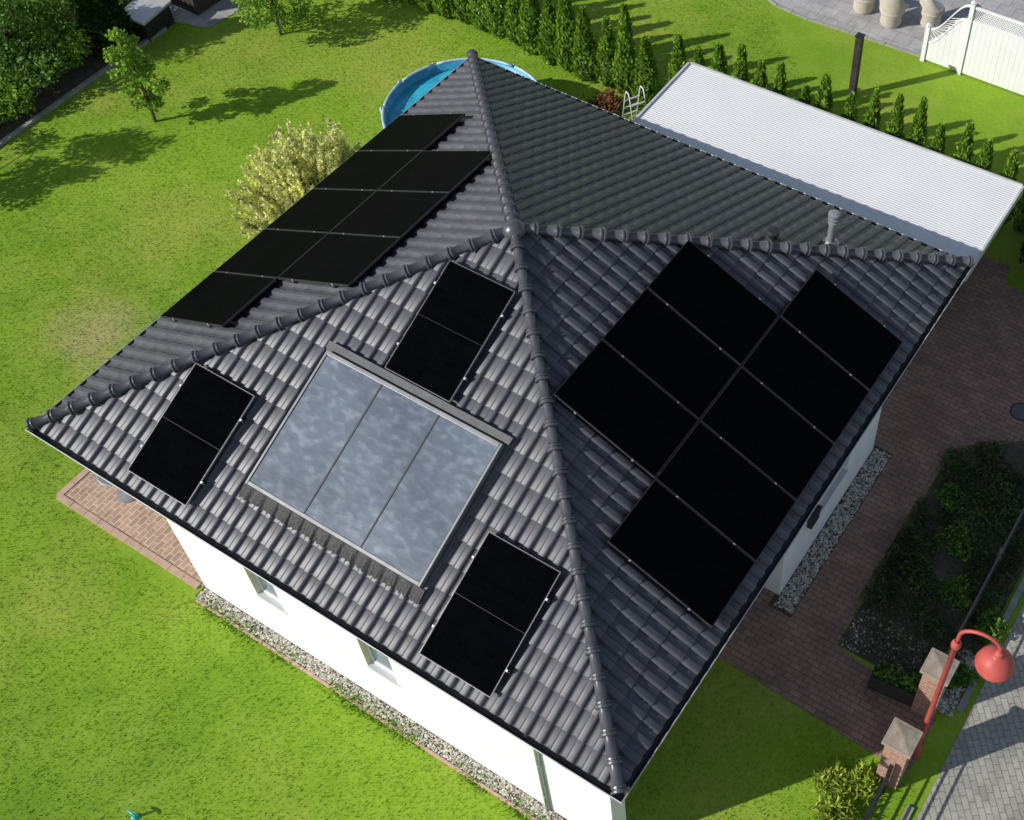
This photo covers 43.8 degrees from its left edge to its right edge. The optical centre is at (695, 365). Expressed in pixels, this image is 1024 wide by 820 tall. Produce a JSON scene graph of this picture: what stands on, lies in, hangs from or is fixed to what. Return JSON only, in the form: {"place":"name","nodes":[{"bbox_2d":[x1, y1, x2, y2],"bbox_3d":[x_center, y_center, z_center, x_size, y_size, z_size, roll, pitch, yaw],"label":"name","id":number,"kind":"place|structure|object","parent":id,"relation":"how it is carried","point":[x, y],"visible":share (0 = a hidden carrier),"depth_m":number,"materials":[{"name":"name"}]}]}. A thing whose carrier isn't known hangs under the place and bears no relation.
{"place":"outdoors","nodes":[
{"label":"outdoors","id":0,"kind":"place"},
{"bbox_2d":[0,0,175,139],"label":"shrub bed","id":1,"kind":"object","parent":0,"point":[70,80],"depth_m":28.15,"materials":[{"name":"soil"}]},
{"bbox_2d":[0,24,29,81],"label":"garden shrub","id":2,"kind":"object","parent":1,"relation":"on","point":[2,46],"visible":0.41,"depth_m":27.64,"materials":[{"name":"green plant"}]},
{"bbox_2d":[0,67,38,123],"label":"garden shrub","id":3,"kind":"object","parent":1,"relation":"on","point":[9,102],"visible":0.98,"depth_m":27.09,"materials":[{"name":"green plant"}]},
{"bbox_2d":[0,0,50,66],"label":"shrub","id":4,"kind":"object","parent":1,"relation":"on","point":[23,29],"visible":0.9,"depth_m":27.66,"materials":[{"name":"green plant"}]},
{"bbox_2d":[2,0,66,20],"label":"garden shrub","id":5,"kind":"object","parent":1,"relation":"on","point":[50,3],"visible":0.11,"depth_m":29.47,"materials":[{"name":"green plant"}]},
{"bbox_2d":[0,39,68,91],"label":"garden shrub","id":6,"kind":"object","parent":1,"relation":"on","point":[37,69],"visible":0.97,"depth_m":27.42,"materials":[{"name":"green plant"}]},
{"bbox_2d":[0,0,79,49],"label":"garden shrub","id":7,"kind":"object","parent":1,"relation":"on","point":[43,5],"visible":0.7,"depth_m":28.30,"materials":[{"name":"green plant"}]},
{"bbox_2d":[26,20,95,70],"bbox_3d":[-14.291,-7.165,28.158,1.391,0.950,1.212,-27,56,-21],"label":"garden shrub","id":8,"kind":"object","parent":1,"relation":"on","point":[68,46],"visible":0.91,"depth_m":28.00,"materials":[{"name":"green plant"}]},
{"bbox_2d":[58,0,131,14],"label":"garden shrub","id":9,"kind":"object","parent":1,"relation":"on","point":[73,7],"visible":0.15,"depth_m":29.08,"materials":[{"name":"green plant"}]},
{"bbox_2d":[74,0,138,57],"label":"thuja tree","id":10,"kind":"object","parent":1,"relation":"on","point":[97,20],"visible":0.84,"depth_m":28.16,"materials":[{"name":"green plant"}]},
{"bbox_2d":[123,0,173,41],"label":"storage box","id":11,"kind":"object","parent":1,"relation":"on","point":[151,18],"visible":0.8,"depth_m":29.09,"materials":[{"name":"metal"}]},
{"bbox_2d":[96,475,134,502],"bbox_3d":[-9.618,1.953,20.964,0.600,0.700,0.600,26,55,19],"label":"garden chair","id":12,"kind":"object","parent":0,"point":[123,497],"visible":0.17,"depth_m":21.12,"materials":[{"name":"white plastic"}]},
{"bbox_2d":[64,471,203,585],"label":"terrace paving","id":13,"kind":"structure","parent":0,"point":[144,526],"depth_m":20.92,"materials":[{"name":"brick"}]},
{"bbox_2d":[131,0,242,27],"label":"shed paving","id":14,"kind":"structure","parent":0,"point":[219,11],"depth_m":29.86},
{"bbox_2d":[171,0,219,14],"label":"garden shed","id":15,"kind":"structure","parent":14,"relation":"on","point":[197,7],"depth_m":29.84,"materials":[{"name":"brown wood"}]},
{"bbox_2d":[0,0,1023,819],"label":"lawn","id":16,"kind":"structure","parent":0,"point":[816,52],"depth_m":21.09,"materials":[{"name":"green plant"}]},
{"bbox_2d":[0,27,166,146],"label":"lawn edging","id":17,"kind":"object","parent":16,"relation":"on","point":[56,104],"visible":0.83,"depth_m":27.78,"materials":[{"name":"concrete"}]},
{"bbox_2d":[56,468,200,588],"bbox_3d":[-8.366,1.554,21.799,3.321,0.091,4.151,26,55,19],"label":"terrace edging","id":18,"kind":"object","parent":16,"relation":"on","point":[133,544],"visible":0.55,"depth_m":20.72,"materials":[{"name":"pink stone"}]},
{"bbox_2d":[126,809,139,819],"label":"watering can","id":19,"kind":"object","parent":16,"relation":"on","point":[134,816],"visible":1,"depth_m":17.76,"materials":[{"name":"teal plastic"}]},
{"bbox_2d":[103,27,170,122],"bbox_3d":[-11.797,-6.101,26.421,0.940,2.458,1.307,-36,60,-27],"label":"fruit tree","id":20,"kind":"object","parent":16,"relation":"on","point":[126,56],"visible":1,"depth_m":26.25,"materials":[{"name":"green plant"}]},
{"bbox_2d":[230,0,313,34],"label":"fruit tree","id":21,"kind":"object","parent":16,"relation":"on","point":[261,5],"visible":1,"depth_m":28.49,"materials":[{"name":"green plant"}]},
{"bbox_2d":[224,116,360,237],"bbox_3d":[-7.489,-3.464,24.286,3.106,2.622,3.176,26,55,19],"label":"dappled willow","id":22,"kind":"object","parent":16,"relation":"on","point":[291,176],"visible":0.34,"depth_m":23.92,"materials":[{"name":"yellow plant"}]},
{"bbox_2d":[196,599,537,819],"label":"gravel edging","id":23,"kind":"object","parent":16,"relation":"on","point":[426,749],"visible":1,"depth_m":18.80,"materials":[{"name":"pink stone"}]},
{"bbox_2d":[189,593,552,819],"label":"weeds","id":24,"kind":"object","parent":16,"relation":"on","point":[383,725],"visible":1,"depth_m":18.86,"materials":[{"name":"green plant"}]},
{"bbox_2d":[196,586,566,819],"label":"gravel strip","id":25,"kind":"object","parent":16,"relation":"on","point":[348,680],"visible":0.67,"depth_m":18.84,"materials":[{"name":"gravel"}]},
{"bbox_2d":[415,0,437,11],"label":"thuja tree","id":26,"kind":"object","parent":16,"relation":"on","point":[426,5],"visible":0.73,"depth_m":29.86,"materials":[{"name":"green plant"}]},
{"bbox_2d":[431,0,456,17],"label":"thuja tree","id":27,"kind":"object","parent":16,"relation":"on","point":[443,7],"visible":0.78,"depth_m":29.61,"materials":[{"name":"green plant"}]},
{"bbox_2d":[380,58,541,127],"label":"swimming pool","id":28,"kind":"structure","parent":16,"relation":"on","point":[409,91],"depth_m":26.98,"materials":[{"name":"plastic"}]},
{"bbox_2d":[448,0,474,23],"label":"thuja tree","id":29,"kind":"object","parent":16,"relation":"on","point":[462,9],"visible":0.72,"depth_m":29.45,"materials":[{"name":"green plant"}]},
{"bbox_2d":[468,0,490,31],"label":"thuja tree","id":30,"kind":"object","parent":16,"relation":"on","point":[477,8],"visible":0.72,"depth_m":29.16,"materials":[{"name":"green plant"}]},
{"bbox_2d":[482,0,509,37],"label":"thuja tree","id":31,"kind":"object","parent":16,"relation":"on","point":[496,10],"visible":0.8,"depth_m":28.96,"materials":[{"name":"green plant"}]},
{"bbox_2d":[25,49,974,819],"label":"house","id":32,"kind":"structure","parent":16,"relation":"on","point":[515,429],"depth_m":17.59,"materials":[{"name":"tile"}]},
{"bbox_2d":[244,568,286,614],"bbox_3d":[-6.266,3.179,18.251,0.630,1.016,0.160,26,55,19],"label":"window","id":33,"kind":"structure","parent":32,"relation":"in","point":[258,583],"depth_m":18.57,"materials":[{"name":"white plastic"}]},
{"bbox_2d":[357,639,399,686],"bbox_3d":[-4.449,4.070,17.586,0.630,1.066,0.160,26,55,19],"label":"window","id":34,"kind":"structure","parent":32,"relation":"in","point":[373,658],"depth_m":17.91,"materials":[{"name":"glass"}]},
{"bbox_2d":[818,467,848,512],"bbox_3d":[2.163,1.659,19.943,0.160,1.366,1.210,26,55,19],"label":"window","id":35,"kind":"structure","parent":32,"relation":"in","point":[826,497],"depth_m":20.51,"materials":[{"name":"glass"}]},
{"bbox_2d":[504,0,524,47],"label":"thuja tree","id":36,"kind":"object","parent":16,"relation":"on","point":[511,18],"visible":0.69,"depth_m":28.68,"materials":[{"name":"green plant"}]},
{"bbox_2d":[515,0,542,55],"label":"thuja tree","id":37,"kind":"object","parent":16,"relation":"on","point":[529,11],"visible":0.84,"depth_m":28.39,"materials":[{"name":"green plant"}]},
{"bbox_2d":[535,0,559,64],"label":"thuja tree","id":38,"kind":"object","parent":16,"relation":"on","point":[546,35],"visible":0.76,"depth_m":28.18,"materials":[{"name":"green plant"}]},
{"bbox_2d":[554,0,576,70],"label":"thuja tree","id":39,"kind":"object","parent":16,"relation":"on","point":[565,26],"visible":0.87,"depth_m":27.89,"materials":[{"name":"green plant"}]},
{"bbox_2d":[570,4,599,82],"bbox_3d":[-2.475,-7.219,27.846,0.702,1.936,0.720,-12,52,-11],"label":"thuja tree","id":40,"kind":"object","parent":16,"relation":"on","point":[583,50],"visible":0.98,"depth_m":27.82,"materials":[{"name":"green plant"}]},
{"bbox_2d":[593,16,617,87],"bbox_3d":[-1.956,-6.978,27.730,0.662,1.825,0.698,23,54,17],"label":"thuja tree","id":41,"kind":"object","parent":16,"relation":"on","point":[605,54],"visible":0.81,"depth_m":27.66,"materials":[{"name":"green plant"}]},
{"bbox_2d":[586,86,627,114],"bbox_3d":[-1.986,-5.816,27.641,0.852,0.539,1.002,26,55,19],"label":"garden shrub","id":42,"kind":"object","parent":16,"relation":"on","point":[604,102],"visible":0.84,"depth_m":27.60,"materials":[{"name":"red plant"}]},
{"bbox_2d":[612,2,636,95],"bbox_3d":[-1.525,-6.904,27.307,0.643,2.397,0.627,19,53,14],"label":"thuja tree","id":43,"kind":"object","parent":16,"relation":"on","point":[624,56],"visible":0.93,"depth_m":27.27,"materials":[{"name":"green plant"}]},
{"bbox_2d":[622,86,645,119],"bbox_3d":[-1.316,-5.591,27.144,0.388,0.994,0.587,-25,55,-20],"label":"pool ladder","id":44,"kind":"object","parent":16,"relation":"on","point":[633,105],"visible":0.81,"depth_m":27.03,"materials":[{"name":"white plastic"}]},
{"bbox_2d":[629,35,662,103],"bbox_3d":[-1.095,-6.512,27.431,0.733,1.720,0.761,-21,54,-17],"label":"thuja tree","id":45,"kind":"object","parent":16,"relation":"on","point":[645,75],"visible":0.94,"depth_m":27.41,"materials":[{"name":"green plant"}]},
{"bbox_2d":[665,33,686,82],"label":"thuja tree","id":46,"kind":"object","parent":16,"relation":"on","point":[677,62],"visible":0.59,"depth_m":26.75,"materials":[{"name":"green plant"}]},
{"bbox_2d":[692,45,705,66],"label":"thuja tree","id":47,"kind":"object","parent":16,"relation":"on","point":[698,57],"visible":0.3,"depth_m":26.51,"materials":[{"name":"green plant"}]},
{"bbox_2d":[710,43,728,74],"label":"thuja tree","id":48,"kind":"object","parent":16,"relation":"on","point":[719,62],"visible":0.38,"depth_m":26.30,"materials":[{"name":"green plant"}]},
{"bbox_2d":[731,43,750,82],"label":"thuja tree","id":49,"kind":"object","parent":16,"relation":"on","point":[740,68],"visible":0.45,"depth_m":26.09,"materials":[{"name":"green plant"}]},
{"bbox_2d":[752,60,768,89],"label":"thuja tree","id":50,"kind":"object","parent":16,"relation":"on","point":[760,78],"visible":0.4,"depth_m":26.08,"materials":[{"name":"green plant"}]},
{"bbox_2d":[772,61,788,96],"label":"thuja tree","id":51,"kind":"object","parent":16,"relation":"on","point":[780,84],"visible":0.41,"depth_m":25.84,"materials":[{"name":"green plant"}]},
{"bbox_2d":[797,83,812,105],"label":"thuja tree","id":52,"kind":"object","parent":16,"relation":"on","point":[805,97],"visible":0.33,"depth_m":25.78,"materials":[{"name":"green plant"}]},
{"bbox_2d":[814,71,833,113],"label":"thuja tree","id":53,"kind":"object","parent":16,"relation":"on","point":[824,100],"visible":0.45,"depth_m":25.52,"materials":[{"name":"green plant"}]},
{"bbox_2d":[811,779,859,819],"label":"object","id":54,"kind":"object","parent":16,"relation":"on","point":[834,807],"depth_m":17.83,"materials":[{"name":"green plant"}]},
{"bbox_2d":[768,0,920,56],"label":"patio kerb","id":55,"kind":"structure","parent":16,"relation":"on","point":[773,2],"depth_m":29.81,"materials":[{"name":"concrete"}]},
{"bbox_2d":[840,91,857,122],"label":"thuja tree","id":56,"kind":"object","parent":16,"relation":"on","point":[849,111],"visible":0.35,"depth_m":25.52,"materials":[{"name":"green plant"}]},
{"bbox_2d":[848,32,865,94],"bbox_3d":[3.542,-6.630,27.669,0.180,1.630,0.180,26,55,19],"label":"wooden post","id":57,"kind":"object","parent":16,"relation":"on","point":[856,60],"visible":0.85,"depth_m":27.52,"materials":[{"name":"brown wood"}]},
{"bbox_2d":[841,761,880,805],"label":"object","id":58,"kind":"object","parent":16,"relation":"on","point":[861,783],"depth_m":18.02,"materials":[{"name":"green plant"}]},
{"bbox_2d":[862,87,882,130],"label":"thuja tree","id":59,"kind":"object","parent":16,"relation":"on","point":[872,119],"visible":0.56,"depth_m":25.33,"materials":[{"name":"green plant"}]},
{"bbox_2d":[863,764,893,819],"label":"garden fence","id":60,"kind":"object","parent":16,"relation":"on","point":[882,788],"visible":1,"depth_m":17.51,"materials":[{"name":"metal"}]},
{"bbox_2d":[883,93,906,139],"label":"thuja tree","id":61,"kind":"object","parent":16,"relation":"on","point":[895,125],"visible":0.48,"depth_m":25.03,"materials":[{"name":"green plant"}]},
{"bbox_2d":[874,717,923,789],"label":"brick pillar","id":62,"kind":"structure","parent":16,"relation":"on","point":[900,740],"depth_m":17.38,"materials":[{"name":"stone"}]},
{"bbox_2d":[900,805,913,819],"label":"street kerb","id":63,"kind":"structure","parent":16,"relation":"on","point":[908,811],"depth_m":17.95,"materials":[{"name":"concrete"}]},
{"bbox_2d":[905,96,927,147],"bbox_3d":[4.460,-4.511,25.419,0.641,2.451,0.620,-30,57,-23],"label":"thuja tree","id":64,"kind":"object","parent":16,"relation":"on","point":[918,134],"visible":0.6,"depth_m":25.01,"materials":[{"name":"green plant"}]},
{"bbox_2d":[837,441,1023,700],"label":"planting bed","id":65,"kind":"object","parent":16,"relation":"on","point":[1014,451],"visible":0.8,"depth_m":20.35,"materials":[{"name":"soil"}]},
{"bbox_2d":[897,554,934,591],"bbox_3d":[3.647,3.346,20.389,0.615,0.281,0.684,-25,55,-20],"label":"bed shrub","id":66,"kind":"object","parent":65,"relation":"on","point":[920,568],"visible":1,"depth_m":20.35,"materials":[{"name":"green plant"}]},
{"bbox_2d":[836,439,1023,698],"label":"ground cover","id":67,"kind":"object","parent":65,"relation":"on","point":[1014,569],"visible":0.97,"depth_m":20.64,"materials":[{"name":"green plant"}]},
{"bbox_2d":[929,481,963,513],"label":"bed shrub","id":68,"kind":"object","parent":65,"relation":"on","point":[947,498],"visible":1,"depth_m":21.29,"materials":[{"name":"green plant"}]},
{"bbox_2d":[931,520,976,560],"bbox_3d":[4.370,2.896,20.767,0.711,0.294,0.753,-24,55,-19],"label":"bed shrub","id":69,"kind":"object","parent":65,"relation":"on","point":[958,547],"visible":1,"depth_m":20.75,"materials":[{"name":"green plant"}]},
{"bbox_2d":[935,574,974,610],"bbox_3d":[4.210,3.634,20.159,0.590,0.284,0.645,-21,54,-17],"label":"bed shrub","id":70,"kind":"object","parent":65,"relation":"on","point":[956,588],"visible":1,"depth_m":20.12,"materials":[{"name":"green plant"}]},
{"bbox_2d":[937,650,974,716],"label":"gravel","id":71,"kind":"structure","parent":65,"relation":"on","point":[943,703],"depth_m":19.13,"materials":[{"name":"grey gravel"}]},
{"bbox_2d":[949,661,979,688],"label":"garden shrub","id":72,"kind":"object","parent":71,"relation":"on","point":[964,674],"visible":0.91,"depth_m":19.12,"materials":[{"name":"green plant"}]},
{"bbox_2d":[947,508,1023,654],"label":"garden fence","id":73,"kind":"object","parent":65,"relation":"on","point":[991,574],"visible":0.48,"depth_m":19.82,"materials":[{"name":"metal"}]},
{"bbox_2d":[972,453,1007,488],"bbox_3d":[5.145,1.798,21.699,0.667,0.257,0.654,26,55,19],"label":"bed shrub","id":74,"kind":"object","parent":65,"relation":"on","point":[986,468],"visible":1,"depth_m":21.68,"materials":[{"name":"green plant"}]},
{"bbox_2d":[973,607,1010,642],"bbox_3d":[4.681,4.088,19.699,0.555,0.401,0.606,26,55,19],"label":"garden shrub","id":75,"kind":"object","parent":65,"relation":"on","point":[997,627],"visible":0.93,"depth_m":19.67,"materials":[{"name":"green plant"}]},
{"bbox_2d":[975,478,1019,519],"bbox_3d":[5.187,2.298,21.254,0.730,0.294,0.817,-21,54,-17],"label":"bed shrub","id":76,"kind":"object","parent":65,"relation":"on","point":[996,497],"visible":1,"depth_m":21.27,"materials":[{"name":"green plant"}]},
{"bbox_2d":[911,647,959,719],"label":"brick pillar","id":77,"kind":"structure","parent":16,"relation":"on","point":[931,669],"depth_m":18.10,"materials":[{"name":"brick"}]},
{"bbox_2d":[928,122,947,154],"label":"thuja tree","id":78,"kind":"object","parent":16,"relation":"on","point":[938,144],"visible":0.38,"depth_m":24.96,"materials":[{"name":"green plant"}]},
{"bbox_2d":[953,120,975,164],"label":"thuja tree","id":79,"kind":"object","parent":16,"relation":"on","point":[964,153],"visible":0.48,"depth_m":24.70,"materials":[{"name":"green plant"}]},
{"bbox_2d":[920,0,1023,94],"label":"privacy fence","id":80,"kind":"object","parent":16,"relation":"on","point":[969,45],"visible":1,"depth_m":28.12,"materials":[{"name":"white plastic"}]},
{"bbox_2d":[973,138,993,171],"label":"thuja tree","id":81,"kind":"object","parent":16,"relation":"on","point":[984,160],"visible":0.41,"depth_m":24.62,"materials":[{"name":"green plant"}]},
{"bbox_2d":[956,576,1023,712],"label":"street kerb","id":82,"kind":"structure","parent":16,"relation":"on","point":[1006,617],"depth_m":19.97,"materials":[{"name":"concrete"}]},
{"bbox_2d":[999,149,1019,224],"bbox_3d":[6.205,-3.586,25.024,0.618,1.938,0.641,17,52,13],"label":"thuja tree","id":83,"kind":"object","parent":16,"relation":"on","point":[1010,170],"visible":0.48,"depth_m":24.60,"materials":[{"name":"green plant"}]},
{"bbox_2d":[1012,191,1023,233],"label":"thuja tree","id":84,"kind":"object","parent":16,"relation":"on","point":[1018,220],"visible":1,"depth_m":25.25,"materials":[{"name":"green plant"}]},
{"bbox_2d":[1017,236,1023,267],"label":"garden shrub","id":85,"kind":"object","parent":16,"relation":"on","point":[1020,260],"visible":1,"depth_m":24.52,"materials":[{"name":"green plant"}]},
{"bbox_2d":[718,587,936,773],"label":"entrance path","id":86,"kind":"structure","parent":0,"point":[819,677],"depth_m":19.33,"materials":[{"name":"red brick"}]},
{"bbox_2d":[867,659,921,706],"bbox_3d":[3.042,4.800,19.005,0.760,0.519,0.383,21,53,15],"label":"planter box","id":87,"kind":"object","parent":86,"relation":"on","point":[898,684],"visible":0.97,"depth_m":18.93,"materials":[{"name":"green wood"}]},
{"bbox_2d":[912,629,1014,758],"bbox_3d":[3.602,4.582,16.926,0.855,4.025,0.510,26,55,19],"label":"street lamp","id":88,"kind":"object","parent":86,"relation":"on","point":[995,663],"visible":0.96,"depth_m":15.66,"materials":[{"name":"red metal"}]},
{"bbox_2d":[809,756,855,796],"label":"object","id":89,"kind":"object","parent":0,"point":[825,778],"depth_m":18.12,"materials":[{"name":"green plant"}]},
{"bbox_2d":[842,609,928,670],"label":"gravel","id":90,"kind":"structure","parent":0,"point":[900,630],"depth_m":19.70,"materials":[{"name":"grey gravel"}]},
{"bbox_2d":[770,256,1023,644],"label":"driveway","id":91,"kind":"structure","parent":0,"point":[960,383],"depth_m":22.54,"materials":[{"name":"red brick"}]},
{"bbox_2d":[632,62,1023,281],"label":"carport","id":92,"kind":"object","parent":91,"relation":"on","point":[950,205],"visible":0.87,"depth_m":23.76,"materials":[{"name":"metal"}]},
{"bbox_2d":[768,445,892,616],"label":"gravel","id":93,"kind":"structure","parent":91,"relation":"on","point":[825,542],"depth_m":20.96,"materials":[{"name":"grey gravel"}]},
{"bbox_2d":[1010,403,1023,420],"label":"manhole cover","id":94,"kind":"object","parent":91,"relation":"on","point":[1017,411],"visible":1,"depth_m":22.63,"materials":[{"name":"metal"}]},
{"bbox_2d":[774,0,1023,53],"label":"patio paving","id":95,"kind":"structure","parent":0,"point":[908,32],"depth_m":30.20,"materials":[{"name":"grey stone"}]},
{"bbox_2d":[853,0,875,14],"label":"wicker chair","id":96,"kind":"object","parent":95,"relation":"on","point":[863,7],"visible":1,"depth_m":30.06,"materials":[{"name":"beige wicker"}]},
{"bbox_2d":[879,0,908,28],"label":"wicker chair","id":97,"kind":"object","parent":95,"relation":"on","point":[892,12],"visible":1,"depth_m":29.47,"materials":[{"name":"beige wicker"}]},
{"bbox_2d":[919,0,944,27],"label":"wicker chair","id":98,"kind":"object","parent":95,"relation":"on","point":[932,12],"visible":0.99,"depth_m":29.57,"materials":[{"name":"beige wicker"}]},
{"bbox_2d":[916,605,1023,819],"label":"street","id":99,"kind":"structure","parent":0,"point":[980,776],"depth_m":18.50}
]}

